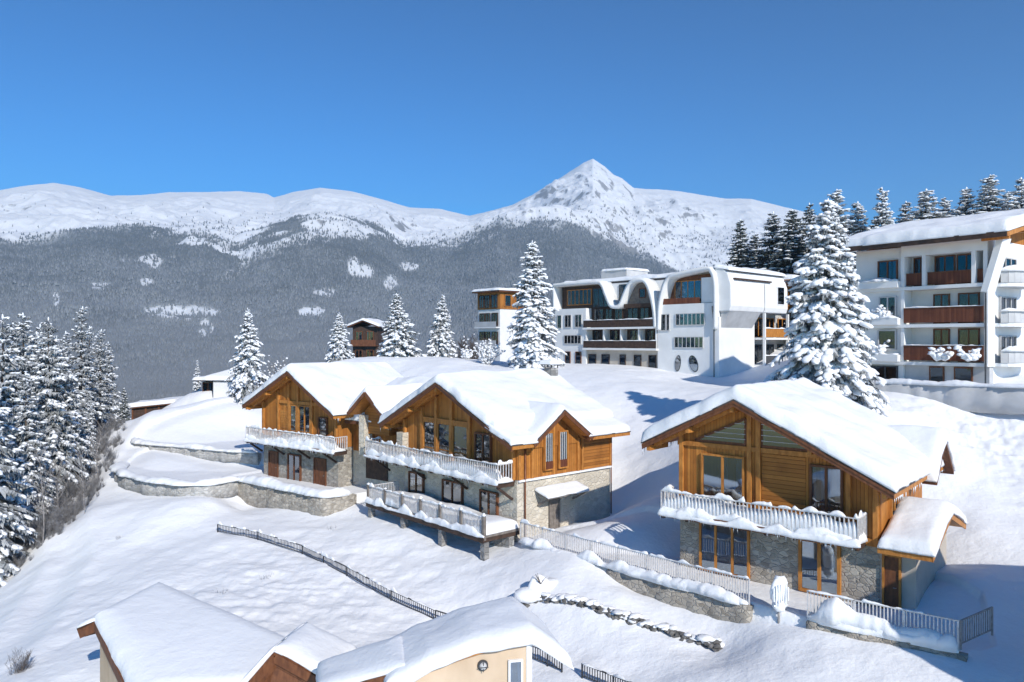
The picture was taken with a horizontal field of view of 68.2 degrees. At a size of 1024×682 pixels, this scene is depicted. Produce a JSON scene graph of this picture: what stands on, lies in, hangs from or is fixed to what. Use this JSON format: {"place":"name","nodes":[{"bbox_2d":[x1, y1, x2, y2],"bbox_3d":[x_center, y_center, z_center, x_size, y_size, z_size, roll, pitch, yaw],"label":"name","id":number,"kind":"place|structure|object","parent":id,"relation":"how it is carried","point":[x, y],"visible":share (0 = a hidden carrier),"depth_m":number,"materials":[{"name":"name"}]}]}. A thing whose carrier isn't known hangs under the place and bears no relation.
{"place":"outdoors","nodes":[
{"label":"outdoors","id":0,"kind":"place"},
{"bbox_2d":[0,159,872,349],"bbox_3d":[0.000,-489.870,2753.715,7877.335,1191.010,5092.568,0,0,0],"label":"mountain range","id":1,"kind":"structure","parent":0,"point":[69,206],"depth_m":3252.68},
{"bbox_2d":[0,175,795,420],"bbox_3d":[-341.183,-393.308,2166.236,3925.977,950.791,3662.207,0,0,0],"label":"mountain forest","id":2,"kind":"object","parent":1,"relation":"on","point":[159,358],"visible":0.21,"depth_m":1991.85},
{"bbox_2d":[0,340,1023,681],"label":"snow ground","id":3,"kind":"structure","parent":0,"point":[112,544],"depth_m":42.50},
{"bbox_2d":[0,376,40,586],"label":"spruce","id":4,"kind":"object","parent":3,"relation":"on","point":[11,516],"visible":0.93,"depth_m":52.51,"materials":[{"name":"white plant"}]},
{"bbox_2d":[7,647,33,674],"bbox_3d":[-22.059,14.466,34.088,1.265,1.453,1.273,0,0,0],"label":"bare bush","id":5,"kind":"object","parent":3,"relation":"on","point":[22,665],"visible":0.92,"depth_m":33.99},
{"bbox_2d":[0,314,54,523],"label":"spruce","id":6,"kind":"object","parent":3,"relation":"on","point":[9,388],"visible":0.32,"depth_m":59.69,"materials":[{"name":"white plant"}]},
{"bbox_2d":[2,372,58,526],"bbox_3d":[-38.916,9.738,59.796,5.505,14.590,5.348,0,0,-33],"label":"spruce","id":7,"kind":"object","parent":3,"relation":"on","point":[35,476],"visible":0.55,"depth_m":59.66,"materials":[{"name":"white plant"}]},
{"bbox_2d":[6,312,54,428],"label":"spruce","id":8,"kind":"object","parent":3,"relation":"on","point":[20,350],"visible":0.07,"depth_m":72.56,"materials":[{"name":"white plant"}]},
{"bbox_2d":[19,438,60,542],"bbox_3d":[-33.448,10.822,53.699,2.375,7.897,2.792,0,0,37],"label":"bare sapling","id":9,"kind":"object","parent":3,"relation":"on","point":[42,490],"visible":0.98,"depth_m":53.85,"materials":[{"name":"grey plant"}]},
{"bbox_2d":[39,448,73,509],"bbox_3d":[-35.789,11.607,59.402,2.257,6.386,2.438,0,0,0],"label":"bare sapling","id":10,"kind":"object","parent":3,"relation":"on","point":[56,484],"visible":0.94,"depth_m":59.62,"materials":[{"name":"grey plant"}]},
{"bbox_2d":[24,317,95,498],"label":"spruce","id":11,"kind":"object","parent":3,"relation":"on","point":[59,417],"visible":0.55,"depth_m":65.50,"materials":[{"name":"white plant"}]},
{"bbox_2d":[3,413,126,567],"bbox_3d":[-40.156,14.480,64.484,11.987,14.251,33.783,0,0,-10],"label":"winter scrub","id":12,"kind":"object","parent":3,"relation":"on","point":[54,519],"visible":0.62,"depth_m":61.40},
{"bbox_2d":[57,331,78,390],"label":"spruce","id":13,"kind":"object","parent":3,"relation":"on","point":[65,341],"visible":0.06,"depth_m":91.89,"materials":[{"name":"white plant"}]},
{"bbox_2d":[52,356,91,485],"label":"spruce","id":14,"kind":"object","parent":3,"relation":"on","point":[74,394],"visible":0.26,"depth_m":67.78,"materials":[{"name":"white plant"}]},
{"bbox_2d":[56,306,106,436],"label":"spruce","id":15,"kind":"object","parent":3,"relation":"on","point":[82,370],"visible":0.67,"depth_m":77.94,"materials":[{"name":"white plant"}]},
{"bbox_2d":[69,437,93,512],"bbox_3d":[-32.456,10.216,56.773,1.674,6.452,3.903,0,0,-20],"label":"bare sapling","id":16,"kind":"object","parent":3,"relation":"on","point":[83,486],"visible":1,"depth_m":56.64,"materials":[{"name":"grey plant"}]},
{"bbox_2d":[77,393,98,467],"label":"spruce","id":17,"kind":"object","parent":3,"relation":"on","point":[89,428],"visible":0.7,"depth_m":71.77,"materials":[{"name":"white plant"}]},
{"bbox_2d":[76,326,109,435],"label":"spruce","id":18,"kind":"object","parent":3,"relation":"on","point":[91,334],"visible":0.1,"depth_m":94.05,"materials":[{"name":"white plant"}]},
{"bbox_2d":[88,419,110,474],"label":"bare sapling","id":19,"kind":"object","parent":3,"relation":"on","point":[101,431],"visible":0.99,"depth_m":66.64,"materials":[{"name":"grey plant"}]},
{"bbox_2d":[85,329,120,433],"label":"spruce","id":20,"kind":"object","parent":3,"relation":"on","point":[104,382],"visible":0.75,"depth_m":82.87,"materials":[{"name":"white plant"}]},
{"bbox_2d":[102,342,121,429],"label":"spruce","id":21,"kind":"object","parent":3,"relation":"on","point":[111,376],"visible":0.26,"depth_m":95.89,"materials":[{"name":"white plant"}]},
{"bbox_2d":[115,388,131,423],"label":"spruce","id":22,"kind":"object","parent":3,"relation":"on","point":[123,407],"visible":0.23,"depth_m":91.77,"materials":[{"name":"white plant"}]},
{"bbox_2d":[128,396,182,419],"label":"shelter","id":23,"kind":"object","parent":3,"relation":"on","point":[141,408],"visible":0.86,"depth_m":97.11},
{"bbox_2d":[108,461,238,497],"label":"retaining wall","id":24,"kind":"structure","parent":3,"relation":"on","point":[125,478],"depth_m":59.32,"materials":[{"name":"stone"}]},
{"bbox_2d":[130,438,260,464],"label":"retaining wall","id":25,"kind":"structure","parent":3,"relation":"on","point":[224,455],"depth_m":69.09,"materials":[{"name":"stone"}]},
{"bbox_2d":[192,370,234,397],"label":"house","id":26,"kind":"structure","parent":3,"relation":"on","point":[217,384],"depth_m":94.59,"materials":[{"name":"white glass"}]},
{"bbox_2d":[76,582,356,681],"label":"house","id":27,"kind":"structure","parent":3,"relation":"on","point":[159,632],"depth_m":27.43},
{"bbox_2d":[224,308,268,402],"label":"spruce","id":28,"kind":"object","parent":3,"relation":"on","point":[249,376],"visible":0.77,"depth_m":85.11,"materials":[{"name":"white plant"}]},
{"bbox_2d":[237,476,356,516],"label":"retaining wall","id":29,"kind":"structure","parent":3,"relation":"on","point":[263,492],"depth_m":56.20,"materials":[{"name":"stone"}]},
{"bbox_2d":[217,521,446,618],"bbox_3d":[-10.782,13.341,44.403,22.946,2.304,1.159,0,0,39],"label":"iron fence","id":30,"kind":"object","parent":3,"relation":"on","point":[326,556],"visible":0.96,"depth_m":43.95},
{"bbox_2d":[242,361,432,490],"bbox_3d":[-12.308,7.253,62.698,18.843,11.094,11.096,0,0,38],"label":"chalet","id":31,"kind":"object","parent":3,"relation":"on","point":[320,421],"visible":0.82,"depth_m":59.87,"materials":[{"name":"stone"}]},
{"bbox_2d":[289,404,295,434],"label":"window","id":32,"kind":"structure","parent":31,"relation":"in","point":[292,408],"depth_m":61.84,"materials":[{"name":"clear glass"}]},
{"bbox_2d":[287,453,301,480],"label":"window","id":33,"kind":"structure","parent":31,"relation":"in","point":[294,461],"depth_m":61.67,"materials":[{"name":"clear glass"}]},
{"bbox_2d":[298,405,309,435],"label":"window","id":34,"kind":"structure","parent":31,"relation":"in","point":[303,410],"depth_m":60.91,"materials":[{"name":"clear glass"}]},
{"bbox_2d":[318,417,327,437],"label":"window","id":35,"kind":"structure","parent":31,"relation":"in","point":[322,421],"depth_m":59.38,"materials":[{"name":"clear glass"}]},
{"bbox_2d":[324,313,355,361],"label":"spruce","id":36,"kind":"object","parent":3,"relation":"on","point":[338,350],"visible":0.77,"depth_m":96.28,"materials":[{"name":"white plant"}]},
{"bbox_2d":[346,318,387,357],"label":"house","id":37,"kind":"structure","parent":3,"relation":"on","point":[366,341],"depth_m":130.49,"materials":[{"name":"brown wood"}]},
{"bbox_2d":[376,293,426,356],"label":"spruce","id":38,"kind":"object","parent":3,"relation":"on","point":[396,343],"visible":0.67,"depth_m":97.24,"materials":[{"name":"white plant"}]},
{"bbox_2d":[424,295,458,357],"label":"spruce","id":39,"kind":"object","parent":3,"relation":"on","point":[440,343],"visible":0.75,"depth_m":99.85,"materials":[{"name":"white plant"}]},
{"bbox_2d":[316,596,573,681],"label":"house","id":40,"kind":"structure","parent":3,"relation":"on","point":[493,640],"depth_m":22.28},
{"bbox_2d":[508,658,522,681],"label":"window","id":41,"kind":"structure","parent":40,"relation":"in","point":[515,666],"depth_m":22.26,"materials":[{"name":"white glass"}]},
{"bbox_2d":[453,333,493,358],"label":"bare bush","id":42,"kind":"object","parent":3,"relation":"on","point":[465,344],"visible":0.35,"depth_m":111.54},
{"bbox_2d":[473,340,505,364],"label":"frosted bush","id":43,"kind":"object","parent":3,"relation":"on","point":[488,355],"visible":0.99,"depth_m":91.49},
{"bbox_2d":[363,360,630,560],"bbox_3d":[-2.012,7.824,52.415,12.353,12.952,16.787,0,0,-41],"label":"chalet","id":44,"kind":"object","parent":3,"relation":"on","point":[485,459],"visible":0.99,"depth_m":48.19,"materials":[{"name":"snow"},{"name":"grey stone"},{"name":"warm brown stained timber"}]},
{"bbox_2d":[408,471,424,493],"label":"window","id":45,"kind":"structure","parent":44,"relation":"in","point":[416,484],"depth_m":52.79,"materials":[{"name":"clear glass"}]},
{"bbox_2d":[422,420,433,455],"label":"window","id":46,"kind":"structure","parent":44,"relation":"in","point":[427,426],"depth_m":51.70,"materials":[{"name":"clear glass"}]},
{"bbox_2d":[437,422,448,461],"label":"window","id":47,"kind":"structure","parent":44,"relation":"in","point":[442,428],"depth_m":50.39,"materials":[{"name":"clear glass"}]},
{"bbox_2d":[441,478,463,504],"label":"window","id":48,"kind":"structure","parent":44,"relation":"in","point":[451,491],"depth_m":49.64,"materials":[{"name":"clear glass"}]},
{"bbox_2d":[452,424,466,461],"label":"window","id":49,"kind":"structure","parent":44,"relation":"in","point":[459,432],"depth_m":49.08,"materials":[{"name":"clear glass"}]},
{"bbox_2d":[474,432,491,467],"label":"window","id":50,"kind":"structure","parent":44,"relation":"in","point":[482,441],"depth_m":47.21,"materials":[{"name":"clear glass"}]},
{"bbox_2d":[479,489,498,515],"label":"window","id":51,"kind":"structure","parent":44,"relation":"in","point":[488,500],"depth_m":46.79,"materials":[{"name":"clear glass"}]},
{"bbox_2d":[543,431,553,470],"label":"window","id":52,"kind":"structure","parent":44,"relation":"in","point":[548,442],"depth_m":46.40,"materials":[{"name":"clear glass"}]},
{"bbox_2d":[557,430,567,468],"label":"window","id":53,"kind":"structure","parent":44,"relation":"in","point":[562,447],"depth_m":47.21,"materials":[{"name":"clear glass"}]},
{"bbox_2d":[471,287,534,361],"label":"apartment building","id":54,"kind":"structure","parent":3,"relation":"on","point":[496,311],"depth_m":121.00,"materials":[{"name":"white painted plaster"},{"name":"brown stained timber"},{"name":"glass"}]},
{"bbox_2d":[514,573,557,603],"bbox_3d":[1.464,12.274,37.944,3.098,1.442,1.210,0,0,-32],"label":"snowy shrub","id":55,"kind":"object","parent":3,"relation":"on","point":[538,584],"visible":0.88,"depth_m":37.49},
{"bbox_2d":[506,240,566,368],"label":"spruce","id":56,"kind":"object","parent":3,"relation":"on","point":[533,324],"visible":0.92,"depth_m":87.03,"materials":[{"name":"white plant"}]},
{"bbox_2d":[532,645,562,672],"bbox_3d":[1.473,13.703,32.779,0.128,1.012,1.945,0,0,-44],"label":"iron fence","id":57,"kind":"object","parent":3,"relation":"on","point":[548,658],"visible":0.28,"depth_m":32.71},
{"bbox_2d":[581,663,630,681],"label":"iron fence","id":58,"kind":"object","parent":3,"relation":"on","point":[619,676],"visible":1,"depth_m":30.75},
{"bbox_2d":[522,591,724,651],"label":"dry stone wall","id":59,"kind":"structure","parent":3,"relation":"on","point":[715,644],"depth_m":34.48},
{"bbox_2d":[552,264,802,376],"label":"apartment building","id":60,"kind":"structure","parent":3,"relation":"on","point":[718,320],"depth_m":89.96,"materials":[{"name":"white plaster"},{"name":"dark timber"},{"name":"glass"}]},
{"bbox_2d":[564,335,581,343],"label":"window","id":61,"kind":"structure","parent":60,"relation":"in","point":[568,339],"depth_m":100.27,"materials":[{"name":"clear glass"}]},
{"bbox_2d":[567,289,591,305],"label":"window","id":62,"kind":"structure","parent":60,"relation":"in","point":[580,296],"depth_m":101.06,"materials":[{"name":"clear glass"}]},
{"bbox_2d":[593,288,608,307],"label":"window","id":63,"kind":"structure","parent":60,"relation":"in","point":[599,300],"depth_m":98.57,"materials":[{"name":"glass"}]},
{"bbox_2d":[675,280,700,301],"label":"window","id":64,"kind":"structure","parent":60,"relation":"in","point":[689,288],"depth_m":88.60,"materials":[{"name":"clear glass"}]},
{"bbox_2d":[674,337,703,347],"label":"window","id":65,"kind":"structure","parent":60,"relation":"in","point":[679,342],"depth_m":86.99,"materials":[{"name":"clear glass"}]},
{"bbox_2d":[675,313,704,325],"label":"window","id":66,"kind":"structure","parent":60,"relation":"in","point":[681,319],"depth_m":86.97,"materials":[{"name":"teal glass"}]},
{"bbox_2d":[754,344,762,363],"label":"window","id":67,"kind":"structure","parent":60,"relation":"in","point":[758,348],"depth_m":90.63,"materials":[{"name":"glass"}]},
{"bbox_2d":[606,565,753,622],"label":"retaining wall","id":68,"kind":"structure","parent":3,"relation":"on","point":[732,610],"depth_m":35.25,"materials":[{"name":"stone"}]},
{"bbox_2d":[518,519,749,604],"bbox_3d":[5.454,11.010,38.579,0.978,1.420,14.748,0,0,-43],"label":"terrace railing","id":69,"kind":"object","parent":68,"relation":"on","point":[711,589],"visible":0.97,"depth_m":37.41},
{"bbox_2d":[724,219,757,267],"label":"spruce","id":70,"kind":"object","parent":3,"relation":"on","point":[737,259],"visible":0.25,"depth_m":107.70,"materials":[{"name":"green plant"}]},
{"bbox_2d":[749,211,786,272],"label":"spruce","id":71,"kind":"object","parent":3,"relation":"on","point":[763,254],"visible":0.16,"depth_m":103.50,"materials":[{"name":"green plant"}]},
{"bbox_2d":[770,575,788,623],"bbox_3d":[11.369,11.096,32.179,0.864,2.208,0.549,0,0,-11],"label":"shrub","id":72,"kind":"object","parent":3,"relation":"on","point":[779,590],"visible":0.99,"depth_m":32.00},
{"bbox_2d":[760,209,810,324],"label":"spruce","id":73,"kind":"object","parent":3,"relation":"on","point":[788,256],"visible":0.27,"depth_m":99.48,"materials":[{"name":"green plant"}]},
{"bbox_2d":[641,377,967,609],"bbox_3d":[14.761,7.216,38.084,13.424,10.368,9.949,0,0,41],"label":"chalet","id":74,"kind":"object","parent":3,"relation":"on","point":[803,484],"visible":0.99,"depth_m":34.97,"materials":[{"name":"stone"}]},
{"bbox_2d":[695,418,746,445],"bbox_3d":[10.263,4.378,37.266,2.736,1.364,0.109,0,0,41],"label":"gable window","id":75,"kind":"structure","parent":74,"relation":"in","point":[735,433],"depth_m":36.93,"materials":[{"name":"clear glass"}]},
{"bbox_2d":[701,453,744,504],"bbox_3d":[10.371,7.075,37.188,2.250,2.950,0.180,0,0,41],"label":"window","id":76,"kind":"structure","parent":74,"relation":"in","point":[740,461],"depth_m":37.05,"materials":[{"name":"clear glass"}]},
{"bbox_2d":[699,523,749,578],"bbox_3d":[10.427,10.225,37.141,2.600,2.450,0.180,0,0,41],"label":"window","id":77,"kind":"structure","parent":74,"relation":"in","point":[720,548],"depth_m":37.16,"materials":[{"name":"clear glass"}]},
{"bbox_2d":[761,423,806,451],"bbox_3d":[12.972,4.353,34.948,3.034,1.415,0.109,0,0,41],"label":"gable window","id":78,"kind":"structure","parent":74,"relation":"in","point":[770,438],"depth_m":35.48,"materials":[{"name":"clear glass"}]},
{"bbox_2d":[798,540,840,598],"bbox_3d":[13.905,10.225,34.164,1.850,2.450,0.180,0,0,41],"label":"window","id":79,"kind":"structure","parent":74,"relation":"in","point":[819,566],"depth_m":34.13,"materials":[{"name":"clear glass"}]},
{"bbox_2d":[809,464,843,521],"bbox_3d":[14.133,7.075,33.969,1.450,2.950,0.180,0,0,41],"label":"window","id":80,"kind":"structure","parent":74,"relation":"in","point":[825,469],"depth_m":33.99,"materials":[{"name":"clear glass"}]},
{"bbox_2d":[795,203,816,253],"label":"spruce","id":81,"kind":"object","parent":3,"relation":"on","point":[809,218],"visible":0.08,"depth_m":103.89,"materials":[{"name":"white plant"}]},
{"bbox_2d":[784,189,858,337],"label":"spruce","id":82,"kind":"object","parent":3,"relation":"on","point":[837,198],"visible":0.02,"depth_m":92.42,"materials":[{"name":"white plant"}]},
{"bbox_2d":[762,198,890,416],"bbox_3d":[20.588,0.153,49.367,9.622,18.966,8.196,0,0,-36],"label":"spruce","id":83,"kind":"object","parent":3,"relation":"on","point":[826,344],"visible":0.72,"depth_m":47.85,"materials":[{"name":"white plant"}]},
{"bbox_2d":[845,201,871,267],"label":"spruce","id":84,"kind":"object","parent":3,"relation":"on","point":[858,226],"visible":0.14,"depth_m":95.64,"materials":[{"name":"white plant"}]},
{"bbox_2d":[872,187,895,228],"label":"spruce","id":85,"kind":"object","parent":3,"relation":"on","point":[882,219],"visible":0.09,"depth_m":91.61,"materials":[{"name":"white plant"}]},
{"bbox_2d":[806,618,967,661],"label":"retaining wall","id":86,"kind":"structure","parent":3,"relation":"on","point":[857,633],"depth_m":29.06,"materials":[{"name":"stone"}]},
{"bbox_2d":[807,590,958,650],"bbox_3d":[14.353,10.840,29.598,5.472,1.260,0.870,0,0,38],"label":"terrace railing","id":87,"kind":"object","parent":86,"relation":"on","point":[835,610],"visible":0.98,"depth_m":29.62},
{"bbox_2d":[959,606,992,649],"bbox_3d":[17.450,10.774,28.375,1.961,1.292,0.060,0,0,-27],"label":"terrace railing","id":88,"kind":"object","parent":86,"relation":"on","point":[961,630],"visible":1,"depth_m":28.30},
{"bbox_2d":[895,201,914,222],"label":"spruce","id":89,"kind":"object","parent":3,"relation":"on","point":[904,209],"visible":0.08,"depth_m":97.76,"materials":[{"name":"white plant"}]},
{"bbox_2d":[905,189,953,220],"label":"spruce","id":90,"kind":"object","parent":3,"relation":"on","point":[924,200],"visible":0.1,"depth_m":92.67,"materials":[{"name":"white plant"}]},
{"bbox_2d":[843,209,1023,383],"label":"apartment building","id":91,"kind":"structure","parent":3,"relation":"on","point":[944,283],"depth_m":57.98,"materials":[{"name":"paint"}]},
{"bbox_2d":[869,365,897,379],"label":"window","id":92,"kind":"structure","parent":91,"relation":"in","point":[886,372],"depth_m":61.08,"materials":[{"name":"glass"}]},
{"bbox_2d":[877,330,896,349],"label":"window","id":93,"kind":"structure","parent":91,"relation":"in","point":[882,335],"depth_m":61.03,"materials":[{"name":"green glass"}]},
{"bbox_2d":[877,260,897,278],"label":"window","id":94,"kind":"structure","parent":91,"relation":"in","point":[888,268],"depth_m":60.95,"materials":[{"name":"blue glass"}]},
{"bbox_2d":[879,296,896,316],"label":"window","id":95,"kind":"structure","parent":91,"relation":"in","point":[889,302],"depth_m":60.89,"materials":[{"name":"teal glass"}]},
{"bbox_2d":[929,366,944,381],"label":"window","id":96,"kind":"structure","parent":91,"relation":"in","point":[936,373],"depth_m":58.24,"materials":[{"name":"grey glass"}]},
{"bbox_2d":[928,346,953,361],"bbox_3d":[32.323,0.948,57.056,2.015,1.233,1.359,0,0,-15],"label":"balcony shrub","id":97,"kind":"object","parent":91,"relation":"on","point":[937,355],"visible":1,"depth_m":56.73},
{"bbox_2d":[933,294,949,323],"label":"window","id":98,"kind":"structure","parent":91,"relation":"in","point":[938,299],"depth_m":58.59,"materials":[{"name":"teal glass"}]},
{"bbox_2d":[933,329,949,361],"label":"window","id":99,"kind":"structure","parent":91,"relation":"in","point":[940,336],"depth_m":58.60,"materials":[{"name":"green glass"}]},
{"bbox_2d":[934,255,955,284],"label":"window","id":100,"kind":"structure","parent":91,"relation":"in","point":[948,262],"depth_m":58.39,"materials":[{"name":"blue glass"}]},
{"bbox_2d":[956,253,970,283],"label":"window","id":101,"kind":"structure","parent":91,"relation":"in","point":[963,261],"depth_m":57.41,"materials":[{"name":"blue glass"}]},
{"bbox_2d":[954,367,972,381],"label":"window","id":102,"kind":"structure","parent":91,"relation":"in","point":[960,373],"depth_m":56.76,"materials":[{"name":"grey glass"}]},
{"bbox_2d":[953,345,981,361],"bbox_3d":[33.526,0.930,55.388,1.826,1.269,1.370,0,0,-22],"label":"balcony shrub","id":103,"kind":"object","parent":91,"relation":"on","point":[974,355],"visible":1,"depth_m":55.14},
{"bbox_2d":[958,292,979,322],"bbox_3d":[34.510,-2.500,57.070,0.140,2.300,1.500,0,0,-37],"label":"window","id":104,"kind":"structure","parent":91,"relation":"in","point":[973,298],"depth_m":57.02,"materials":[{"name":"teal glass"}]},
{"bbox_2d":[958,328,979,361],"bbox_3d":[34.510,0.315,57.070,0.140,2.530,1.500,0,0,-37],"label":"window","id":105,"kind":"structure","parent":91,"relation":"in","point":[966,336],"depth_m":57.02,"materials":[{"name":"green glass"}]},
{"bbox_2d":[998,335,1016,361],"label":"window","id":106,"kind":"structure","parent":91,"relation":"in","point":[1004,341],"depth_m":56.77,"materials":[{"name":"white glass"}]},
{"bbox_2d":[998,296,1016,322],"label":"window","id":107,"kind":"structure","parent":91,"relation":"in","point":[1004,302],"depth_m":56.77,"materials":[{"name":"white glass"}]},
{"bbox_2d":[873,378,1023,414],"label":"garden wall","id":108,"kind":"structure","parent":3,"relation":"on","point":[998,398],"depth_m":53.02,"materials":[{"name":"concrete"},{"name":"snow"}]},
{"bbox_2d":[952,187,976,216],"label":"spruce","id":109,"kind":"object","parent":3,"relation":"on","point":[962,210],"visible":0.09,"depth_m":94.81,"materials":[{"name":"white plant"}]},
{"bbox_2d":[967,174,1005,214],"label":"spruce","id":110,"kind":"object","parent":3,"relation":"on","point":[991,201],"visible":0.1,"depth_m":92.60,"materials":[{"name":"white plant"}]},
{"bbox_2d":[1001,177,1023,209],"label":"spruce","id":111,"kind":"object","parent":3,"relation":"on","point":[1015,204],"visible":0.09,"depth_m":89.81,"materials":[{"name":"white plant"}]},
{"bbox_2d":[0,0,1023,226],"label":"sky","id":112,"kind":"structure","parent":0,"point":[466,107],"materials":[{"name":"blue"}]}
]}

